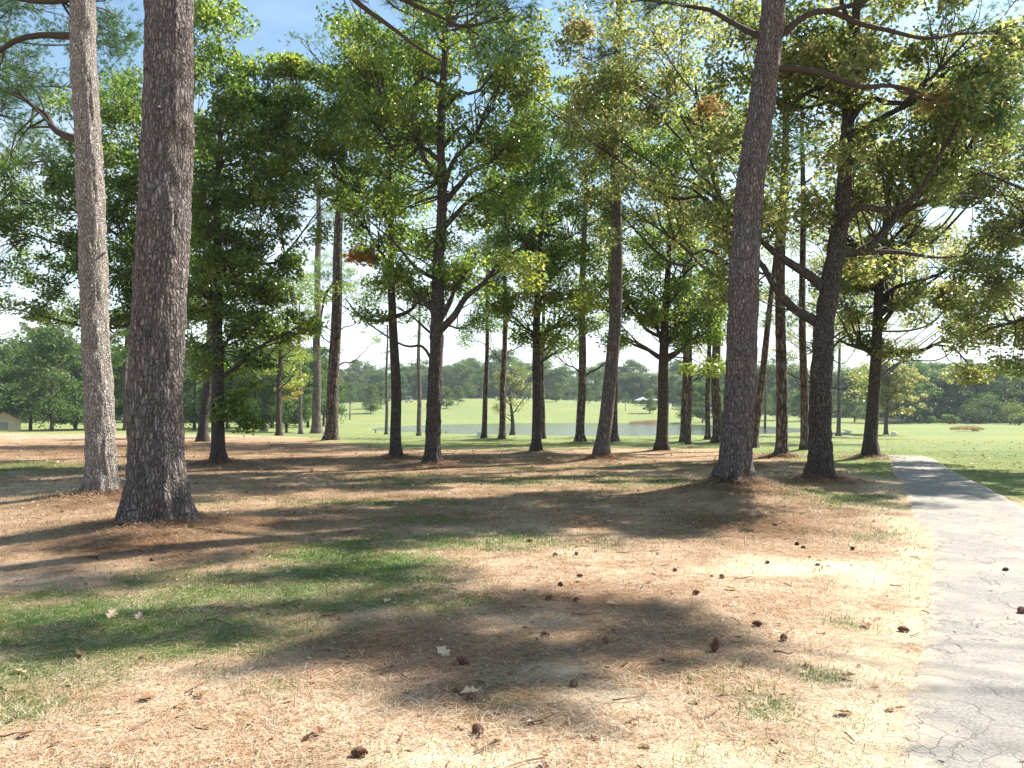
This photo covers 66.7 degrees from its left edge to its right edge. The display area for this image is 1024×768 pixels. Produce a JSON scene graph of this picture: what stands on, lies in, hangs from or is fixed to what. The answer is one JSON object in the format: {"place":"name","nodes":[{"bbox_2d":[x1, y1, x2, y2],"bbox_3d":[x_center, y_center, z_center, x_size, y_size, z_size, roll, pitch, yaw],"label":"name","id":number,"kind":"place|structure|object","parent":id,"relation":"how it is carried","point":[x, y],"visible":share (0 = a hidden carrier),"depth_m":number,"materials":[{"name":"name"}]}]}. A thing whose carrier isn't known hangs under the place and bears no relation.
{"place":"outdoors","nodes":[
{"label":"outdoors","id":0,"kind":"place"},
{"bbox_2d":[0,399,1023,767],"bbox_3d":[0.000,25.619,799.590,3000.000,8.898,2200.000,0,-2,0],"label":"ground","id":1,"kind":"structure","parent":0,"point":[358,423],"depth_m":6.68,"materials":[{"name":"brown soil"}]},
{"bbox_2d":[0,412,22,430],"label":"cabin","id":2,"kind":"object","parent":1,"relation":"on","point":[8,422],"visible":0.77,"depth_m":91.83,"materials":[{"name":"beige"}]},
{"bbox_2d":[0,346,25,416],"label":"oak tree","id":3,"kind":"object","parent":1,"relation":"on","point":[5,378],"visible":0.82,"depth_m":93.35,"materials":[{"name":"green plant"}]},
{"bbox_2d":[0,342,42,422],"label":"oak tree","id":4,"kind":"object","parent":1,"relation":"on","point":[14,346],"visible":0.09,"depth_m":112.41,"materials":[{"name":"green plant"}]},
{"bbox_2d":[3,348,67,429],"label":"oak tree","id":5,"kind":"object","parent":1,"relation":"on","point":[19,355],"visible":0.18,"depth_m":97.27,"materials":[{"name":"green plant"}]},
{"bbox_2d":[0,329,82,421],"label":"oak tree","id":6,"kind":"object","parent":1,"relation":"on","point":[11,340],"visible":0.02,"depth_m":152.10,"materials":[{"name":"green plant"}]},
{"bbox_2d":[14,306,76,428],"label":"pine tree","id":7,"kind":"object","parent":1,"relation":"on","point":[24,325],"visible":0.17,"depth_m":103.37,"materials":[{"name":"green plant"}]},
{"bbox_2d":[7,321,84,430],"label":"oak tree","id":8,"kind":"object","parent":1,"relation":"on","point":[51,345],"visible":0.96,"depth_m":88.87,"materials":[{"name":"green plant"}]},
{"bbox_2d":[26,343,84,429],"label":"oak tree","id":9,"kind":"object","parent":1,"relation":"on","point":[78,375],"visible":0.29,"depth_m":96.24,"materials":[{"name":"green plant"}]},
{"bbox_2d":[0,0,143,493],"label":"pine tree","id":10,"kind":"object","parent":1,"relation":"on","point":[100,464],"visible":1,"depth_m":13.74,"materials":[{"name":"grey plant"}]},
{"bbox_2d":[0,0,143,276],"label":"pine tree","id":11,"kind":"object","parent":1,"relation":"on","point":[17,7],"visible":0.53,"depth_m":34.11,"materials":[{"name":"green plant"}]},
{"bbox_2d":[66,342,122,423],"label":"oak tree","id":12,"kind":"object","parent":1,"relation":"on","point":[116,381],"visible":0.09,"depth_m":102.48,"materials":[{"name":"green plant"}]},
{"bbox_2d":[110,307,129,430],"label":"pine tree","id":13,"kind":"object","parent":1,"relation":"on","point":[116,360],"visible":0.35,"depth_m":68.71,"materials":[{"name":"plant"}]},
{"bbox_2d":[112,347,128,412],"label":"oak tree","id":14,"kind":"object","parent":1,"relation":"on","point":[119,403],"visible":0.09,"depth_m":99.19,"materials":[{"name":"green plant"}]},
{"bbox_2d":[0,66,245,335],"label":"oak tree","id":15,"kind":"object","parent":1,"relation":"on","point":[124,184],"visible":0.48,"depth_m":25.54,"materials":[{"name":"green plant"}]},
{"bbox_2d":[183,341,210,430],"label":"oak tree","id":16,"kind":"object","parent":1,"relation":"on","point":[190,384],"visible":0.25,"depth_m":95.29,"materials":[{"name":"green plant"}]},
{"bbox_2d":[186,210,250,441],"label":"oak tree","id":17,"kind":"object","parent":1,"relation":"on","point":[202,435],"visible":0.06,"depth_m":36.83,"materials":[{"name":"plant"}]},
{"bbox_2d":[130,0,356,461],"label":"oak tree","id":18,"kind":"object","parent":1,"relation":"on","point":[218,266],"visible":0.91,"depth_m":22.34,"materials":[{"name":"green plant"}]},
{"bbox_2d":[224,349,284,430],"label":"oak tree","id":19,"kind":"object","parent":1,"relation":"on","point":[228,383],"visible":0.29,"depth_m":96.08,"materials":[{"name":"green plant"}]},
{"bbox_2d":[247,317,296,430],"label":"tree","id":20,"kind":"object","parent":1,"relation":"on","point":[261,376],"visible":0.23,"depth_m":94.59,"materials":[{"name":"green plant"}]},
{"bbox_2d":[224,267,327,435],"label":"oak tree","id":21,"kind":"object","parent":1,"relation":"on","point":[279,387],"visible":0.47,"depth_m":46.68,"materials":[{"name":"green plant"}]},
{"bbox_2d":[256,354,312,431],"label":"oak tree","id":22,"kind":"object","parent":1,"relation":"on","point":[270,397],"visible":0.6,"depth_m":93.62,"materials":[{"name":"green plant"}]},
{"bbox_2d":[274,304,317,433],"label":"pine tree","id":23,"kind":"object","parent":1,"relation":"on","point":[297,393],"visible":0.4,"depth_m":86.89,"materials":[{"name":"bark"},{"name":"needle"},{"name":"twig bark"}]},
{"bbox_2d":[281,124,337,433],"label":"pine tree","id":24,"kind":"object","parent":1,"relation":"on","point":[316,427],"visible":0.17,"depth_m":91.28,"materials":[{"name":"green plant"}]},
{"bbox_2d":[284,354,339,427],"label":"oak tree","id":25,"kind":"object","parent":1,"relation":"on","point":[323,376],"visible":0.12,"depth_m":117.22,"materials":[{"name":"green plant"}]},
{"bbox_2d":[304,353,346,425],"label":"oak tree","id":26,"kind":"object","parent":1,"relation":"on","point":[341,388],"visible":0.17,"depth_m":129.42,"materials":[{"name":"green plant"}]},
{"bbox_2d":[113,0,544,525],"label":"pine tree","id":27,"kind":"object","parent":1,"relation":"on","point":[156,486],"visible":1,"depth_m":10.06,"materials":[{"name":"brown plant"}]},
{"bbox_2d":[278,25,386,440],"bbox_3d":[-8.544,-7.650,39.576,5.898,21.025,5.526,-1,-2,31],"label":"pine tree","id":28,"kind":"object","parent":1,"relation":"on","point":[331,423],"visible":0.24,"depth_m":39.24,"materials":[{"name":"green plant"}]},
{"bbox_2d":[291,249,387,364],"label":"oak tree","id":29,"kind":"object","parent":1,"relation":"on","point":[348,271],"visible":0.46,"depth_m":84.41,"materials":[{"name":"green plant"}]},
{"bbox_2d":[265,5,440,456],"bbox_3d":[-4.984,-4.850,25.117,5.879,14.427,4.862,0,-2,0],"label":"oak tree","id":30,"kind":"object","parent":1,"relation":"on","point":[348,169],"visible":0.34,"depth_m":24.57,"materials":[{"name":"green plant"}]},
{"bbox_2d":[340,371,368,401],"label":"oak tree","id":31,"kind":"object","parent":1,"relation":"on","point":[358,378],"visible":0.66,"depth_m":296.31,"materials":[{"name":"green plant"}]},
{"bbox_2d":[343,360,372,402],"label":"oak tree","id":32,"kind":"object","parent":1,"relation":"on","point":[356,365],"visible":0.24,"depth_m":365.81,"materials":[{"name":"green plant"}]},
{"bbox_2d":[360,384,382,412],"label":"oak tree","id":33,"kind":"object","parent":1,"relation":"on","point":[371,402],"visible":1,"depth_m":214.36,"materials":[{"name":"green plant"}]},
{"bbox_2d":[365,370,390,400],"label":"oak tree","id":34,"kind":"object","parent":1,"relation":"on","point":[376,378],"visible":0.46,"depth_m":293.80,"materials":[{"name":"green plant"}]},
{"bbox_2d":[376,323,389,434],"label":"pine tree","id":35,"kind":"object","parent":1,"relation":"on","point":[386,397],"visible":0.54,"depth_m":91.89,"materials":[{"name":"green plant"}]},
{"bbox_2d":[400,303,425,435],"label":"pine tree","id":36,"kind":"object","parent":1,"relation":"on","point":[419,405],"visible":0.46,"depth_m":87.93,"materials":[{"name":"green plant"}]},
{"bbox_2d":[405,370,427,399],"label":"oak tree","id":37,"kind":"object","parent":1,"relation":"on","point":[412,382],"visible":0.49,"depth_m":315.21,"materials":[{"name":"green plant"}]},
{"bbox_2d":[308,124,534,357],"bbox_3d":[-4.577,-5.217,39.644,11.670,16.132,6.823,0,-2,0],"label":"oak tree","id":38,"kind":"object","parent":1,"relation":"on","point":[477,318],"visible":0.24,"depth_m":39.22,"materials":[{"name":"green plant"}]},
{"bbox_2d":[314,0,569,464],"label":"oak tree","id":39,"kind":"object","parent":1,"relation":"on","point":[417,134],"visible":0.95,"depth_m":21.63,"materials":[{"name":"green plant"}]},
{"bbox_2d":[441,386,454,407],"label":"oak tree","id":40,"kind":"object","parent":1,"relation":"on","point":[449,393],"visible":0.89,"depth_m":231.68,"materials":[{"name":"green plant"}]},
{"bbox_2d":[442,363,479,398],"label":"oak tree","id":41,"kind":"object","parent":1,"relation":"on","point":[458,368],"visible":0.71,"depth_m":302.28,"materials":[{"name":"green plant"}]},
{"bbox_2d":[459,221,502,437],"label":"pine tree","id":42,"kind":"object","parent":1,"relation":"on","point":[485,405],"visible":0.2,"depth_m":40.81,"materials":[{"name":"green plant"}]},
{"bbox_2d":[454,282,534,434],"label":"oak tree","id":43,"kind":"object","parent":1,"relation":"on","point":[462,342],"visible":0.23,"depth_m":46.95,"materials":[{"name":"green plant"}]},
{"bbox_2d":[465,206,530,438],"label":"pine tree","id":44,"kind":"object","parent":1,"relation":"on","point":[501,434],"visible":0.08,"depth_m":40.10,"materials":[{"name":"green plant"}]},
{"bbox_2d":[474,348,522,387],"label":"oak tree","id":45,"kind":"object","parent":1,"relation":"on","point":[511,358],"visible":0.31,"depth_m":328.90,"materials":[{"name":"green plant"}]},
{"bbox_2d":[488,364,525,396],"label":"oak tree","id":46,"kind":"object","parent":1,"relation":"on","point":[493,372],"visible":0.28,"depth_m":307.64,"materials":[{"name":"green plant"}]},
{"bbox_2d":[490,362,529,396],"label":"oak tree","id":47,"kind":"object","parent":1,"relation":"on","point":[509,369],"visible":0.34,"depth_m":305.88,"materials":[{"name":"green plant"}]},
{"bbox_2d":[0,452,1023,767],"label":"pine straw","id":48,"kind":"object","parent":1,"relation":"on","point":[312,666],"visible":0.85,"depth_m":5.59,"materials":[{"name":"brown plant"}]},
{"bbox_2d":[0,435,1023,767],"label":"leaf litter","id":49,"kind":"object","parent":1,"relation":"on","point":[778,671],"visible":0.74,"depth_m":7.69,"materials":[{"name":"brown plant"}]},
{"bbox_2d":[491,362,532,434],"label":"oak tree","id":50,"kind":"object","parent":1,"relation":"on","point":[519,386],"visible":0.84,"depth_m":87.86,"materials":[{"name":"green plant"}]},
{"bbox_2d":[12,387,1023,422],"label":"undergrowth","id":51,"kind":"object","parent":1,"relation":"on","point":[474,395],"visible":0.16,"depth_m":300.18,"materials":[{"name":"green plant"}]},
{"bbox_2d":[451,126,628,439],"bbox_3d":[1.512,-5.229,39.136,9.391,16.158,5.909,0,-2,0],"label":"oak tree","id":52,"kind":"object","parent":1,"relation":"on","point":[471,246],"visible":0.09,"depth_m":38.98,"materials":[{"name":"green plant"}]},
{"bbox_2d":[524,240,568,438],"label":"pine tree","id":53,"kind":"object","parent":1,"relation":"on","point":[543,430],"visible":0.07,"depth_m":40.26,"materials":[{"name":"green plant"}]},
{"bbox_2d":[546,365,578,399],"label":"oak tree","id":54,"kind":"object","parent":1,"relation":"on","point":[561,376],"visible":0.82,"depth_m":305.41,"materials":[{"name":"green plant"}]},
{"bbox_2d":[470,58,665,450],"bbox_3d":[2.060,-4.639,28.681,7.373,14.229,6.203,0,-2,0],"label":"oak tree","id":55,"kind":"object","parent":1,"relation":"on","point":[553,251],"visible":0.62,"depth_m":27.94,"materials":[{"name":"green plant"}]},
{"bbox_2d":[575,367,603,401],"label":"oak tree","id":56,"kind":"object","parent":1,"relation":"on","point":[597,379],"visible":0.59,"depth_m":291.34,"materials":[{"name":"green plant"}]},
{"bbox_2d":[543,102,643,441],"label":"pine tree","id":57,"kind":"object","parent":1,"relation":"on","point":[580,436],"visible":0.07,"depth_m":36.86,"materials":[{"name":"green plant"}]},
{"bbox_2d":[544,286,643,375],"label":"oak tree","id":58,"kind":"object","parent":1,"relation":"on","point":[601,322],"visible":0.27,"depth_m":43.31,"materials":[{"name":"green plant"}]},
{"bbox_2d":[574,101,648,441],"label":"pine tree","id":59,"kind":"object","parent":1,"relation":"on","point":[614,436],"visible":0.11,"depth_m":36.93,"materials":[{"name":"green plant"}]},
{"bbox_2d":[548,0,675,457],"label":"pine tree","id":60,"kind":"object","parent":1,"relation":"on","point":[602,447],"visible":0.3,"depth_m":23.99,"materials":[{"name":"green plant"}]},
{"bbox_2d":[491,0,759,317],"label":"oak tree","id":61,"kind":"object","parent":1,"relation":"on","point":[616,79],"visible":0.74,"depth_m":21.39,"materials":[{"name":"green plant"}]},
{"bbox_2d":[618,372,639,402],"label":"oak tree","id":62,"kind":"object","parent":1,"relation":"on","point":[622,382],"visible":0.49,"depth_m":301.60,"materials":[{"name":"green plant"}]},
{"bbox_2d":[618,359,649,403],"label":"oak tree","id":63,"kind":"object","parent":1,"relation":"on","point":[633,364],"visible":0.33,"depth_m":351.80,"materials":[{"name":"green plant"}]},
{"bbox_2d":[620,371,649,403],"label":"oak tree","id":64,"kind":"object","parent":1,"relation":"on","point":[633,379],"visible":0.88,"depth_m":300.66,"materials":[{"name":"green plant"}]},
{"bbox_2d":[637,372,657,400],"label":"oak tree","id":65,"kind":"object","parent":1,"relation":"on","point":[654,386],"visible":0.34,"depth_m":304.61,"materials":[{"name":"green plant"}]},
{"bbox_2d":[641,389,657,412],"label":"oak tree","id":66,"kind":"object","parent":1,"relation":"on","point":[650,397],"visible":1,"depth_m":221.58,"materials":[{"name":"green plant"}]},
{"bbox_2d":[573,141,759,439],"bbox_3d":[7.382,-4.609,39.673,9.742,14.940,5.840,1,-2,-25],"label":"oak tree","id":67,"kind":"object","parent":1,"relation":"on","point":[662,220],"visible":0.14,"depth_m":39.57,"materials":[{"name":"green plant"}]},
{"bbox_2d":[654,373,681,405],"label":"oak tree","id":68,"kind":"object","parent":1,"relation":"on","point":[672,379],"visible":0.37,"depth_m":307.33,"materials":[{"name":"green plant"}]},
{"bbox_2d":[568,53,773,449],"bbox_3d":[6.012,-4.861,29.846,7.777,14.829,7.403,0,-2,0],"label":"oak tree","id":69,"kind":"object","parent":1,"relation":"on","point":[678,286],"visible":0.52,"depth_m":29.11,"materials":[{"name":"green plant"}]},
{"bbox_2d":[659,215,713,441],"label":"pine tree","id":70,"kind":"object","parent":1,"relation":"on","point":[684,408],"visible":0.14,"depth_m":36.22,"materials":[{"name":"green plant"}]},
{"bbox_2d":[671,382,703,421],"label":"oak tree","id":71,"kind":"object","parent":1,"relation":"on","point":[694,399],"visible":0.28,"depth_m":174.41,"materials":[{"name":"green plant"}]},
{"bbox_2d":[674,235,714,444],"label":"pine tree","id":72,"kind":"object","parent":1,"relation":"on","point":[689,420],"visible":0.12,"depth_m":33.76,"materials":[{"name":"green plant"}]},
{"bbox_2d":[692,380,723,420],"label":"oak tree","id":73,"kind":"object","parent":1,"relation":"on","point":[697,410],"visible":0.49,"depth_m":169.47,"materials":[{"name":"green plant"}]},
{"bbox_2d":[698,234,722,439],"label":"pine tree","id":74,"kind":"object","parent":1,"relation":"on","point":[707,435],"visible":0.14,"depth_m":39.63,"materials":[{"name":"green plant"}]},
{"bbox_2d":[684,86,743,442],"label":"pine tree","id":75,"kind":"object","parent":1,"relation":"on","point":[716,409],"visible":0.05,"depth_m":35.75,"materials":[{"name":"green plant"}]},
{"bbox_2d":[728,129,821,447],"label":"pine tree","id":76,"kind":"object","parent":1,"relation":"on","point":[761,383],"visible":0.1,"depth_m":30.86,"materials":[{"name":"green plant"}]},
{"bbox_2d":[755,361,797,412],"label":"oak tree","id":77,"kind":"object","parent":1,"relation":"on","point":[771,369],"visible":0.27,"depth_m":250.35,"materials":[{"name":"green plant"}]},
{"bbox_2d":[723,0,841,455],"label":"pine tree","id":78,"kind":"object","parent":1,"relation":"on","point":[781,326],"visible":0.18,"depth_m":25.29,"materials":[{"name":"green plant"}]},
{"bbox_2d":[775,365,809,414],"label":"oak tree","id":79,"kind":"object","parent":1,"relation":"on","point":[797,371],"visible":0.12,"depth_m":260.22,"materials":[{"name":"green plant"}]},
{"bbox_2d":[767,82,836,449],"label":"pine tree","id":80,"kind":"object","parent":1,"relation":"on","point":[804,397],"visible":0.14,"depth_m":29.16,"materials":[{"name":"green plant"}]},
{"bbox_2d":[758,289,873,388],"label":"oak tree","id":81,"kind":"object","parent":1,"relation":"on","point":[790,334],"visible":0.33,"depth_m":87.90,"materials":[{"name":"green plant"}]},
{"bbox_2d":[628,0,1023,483],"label":"pine tree","id":82,"kind":"object","parent":1,"relation":"on","point":[735,458],"visible":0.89,"depth_m":14.26,"materials":[{"name":"green plant"}]},
{"bbox_2d":[834,327,845,435],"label":"pine tree","id":83,"kind":"object","parent":1,"relation":"on","point":[838,429],"visible":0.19,"depth_m":93.28,"materials":[{"name":"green plant"}]},
{"bbox_2d":[832,367,866,416],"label":"oak tree","id":84,"kind":"object","parent":1,"relation":"on","point":[843,378],"visible":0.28,"depth_m":239.88,"materials":[{"name":"green plant"}]},
{"bbox_2d":[683,0,1023,478],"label":"oak tree","id":85,"kind":"object","parent":1,"relation":"on","point":[857,55],"visible":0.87,"depth_m":16.61,"materials":[{"name":"green plant"}]},
{"bbox_2d":[841,386,866,421],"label":"tree","id":86,"kind":"object","parent":1,"relation":"on","point":[854,413],"visible":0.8,"depth_m":189.73,"materials":[{"name":"green plant"}]},
{"bbox_2d":[757,193,981,402],"bbox_3d":[18.817,-3.800,40.833,14.444,13.504,6.180,0,-2,0],"label":"oak tree","id":87,"kind":"object","parent":1,"relation":"on","point":[815,263],"visible":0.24,"depth_m":40.74,"materials":[{"name":"green plant"}]},
{"bbox_2d":[856,357,929,434],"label":"oak tree","id":88,"kind":"object","parent":1,"relation":"on","point":[892,389],"visible":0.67,"depth_m":103.04,"materials":[{"name":"green plant"}]},
{"bbox_2d":[863,356,944,422],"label":"oak tree","id":89,"kind":"object","parent":1,"relation":"on","point":[927,387],"visible":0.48,"depth_m":182.90,"materials":[{"name":"green plant"}]},
{"bbox_2d":[801,67,1023,456],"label":"oak tree","id":90,"kind":"object","parent":1,"relation":"on","point":[944,296],"visible":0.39,"depth_m":24.53,"materials":[{"name":"green plant"}]},
{"bbox_2d":[857,280,991,381],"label":"oak tree","id":91,"kind":"object","parent":1,"relation":"on","point":[895,365],"visible":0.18,"depth_m":95.54,"materials":[{"name":"green plant"}]},
{"bbox_2d":[904,367,959,418],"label":"oak tree","id":92,"kind":"object","parent":1,"relation":"on","point":[942,408],"visible":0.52,"depth_m":191.46,"materials":[{"name":"green plant"}]},
{"bbox_2d":[925,370,976,421],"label":"oak tree","id":93,"kind":"object","parent":1,"relation":"on","point":[961,392],"visible":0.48,"depth_m":193.00,"materials":[{"name":"green plant"}]},
{"bbox_2d":[916,60,1023,382],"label":"oak tree","id":94,"kind":"object","parent":1,"relation":"on","point":[1003,228],"visible":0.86,"depth_m":21.80,"materials":[{"name":"green plant"}]},
{"bbox_2d":[948,362,1001,421],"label":"oak tree","id":95,"kind":"object","parent":1,"relation":"on","point":[983,404],"visible":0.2,"depth_m":194.56,"materials":[{"name":"green plant"}]},
{"bbox_2d":[957,391,999,423],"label":"shrub","id":96,"kind":"object","parent":1,"relation":"on","point":[982,410],"visible":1,"depth_m":179.51,"materials":[{"name":"green plant"}]},
{"bbox_2d":[970,372,1007,422],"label":"pine tree","id":97,"kind":"object","parent":1,"relation":"on","point":[998,382],"visible":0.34,"depth_m":193.69,"materials":[{"name":"green plant"}]},
{"bbox_2d":[978,358,1023,422],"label":"pine tree","id":98,"kind":"object","parent":1,"relation":"on","point":[1005,379],"visible":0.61,"depth_m":189.65,"materials":[{"name":"green plant"}]},
{"bbox_2d":[991,364,1023,410],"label":"oak tree","id":99,"kind":"object","parent":1,"relation":"on","point":[1018,396],"visible":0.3,"depth_m":197.85,"materials":[{"name":"green plant"}]},
{"bbox_2d":[995,398,1023,423],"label":"shrub","id":100,"kind":"object","parent":1,"relation":"on","point":[1006,409],"visible":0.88,"depth_m":175.91,"materials":[{"name":"green plant"}]},
{"bbox_2d":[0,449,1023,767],"bbox_3d":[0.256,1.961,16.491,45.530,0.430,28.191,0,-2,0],"label":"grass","id":101,"kind":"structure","parent":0,"point":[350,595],"depth_m":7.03,"materials":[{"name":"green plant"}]},
{"bbox_2d":[0,0,1023,405],"label":"sky","id":102,"kind":"structure","parent":0,"point":[276,17],"materials":[{"name":"blue"}]},
{"bbox_2d":[371,423,851,435],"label":"pond","id":103,"kind":"structure","parent":0,"point":[569,429],"depth_m":119.99,"materials":[{"name":"grey liquid"}]},
{"bbox_2d":[887,455,1023,767],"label":"path","id":104,"kind":"structure","parent":0,"point":[971,682],"depth_m":5.64,"materials":[{"name":"concrete"}]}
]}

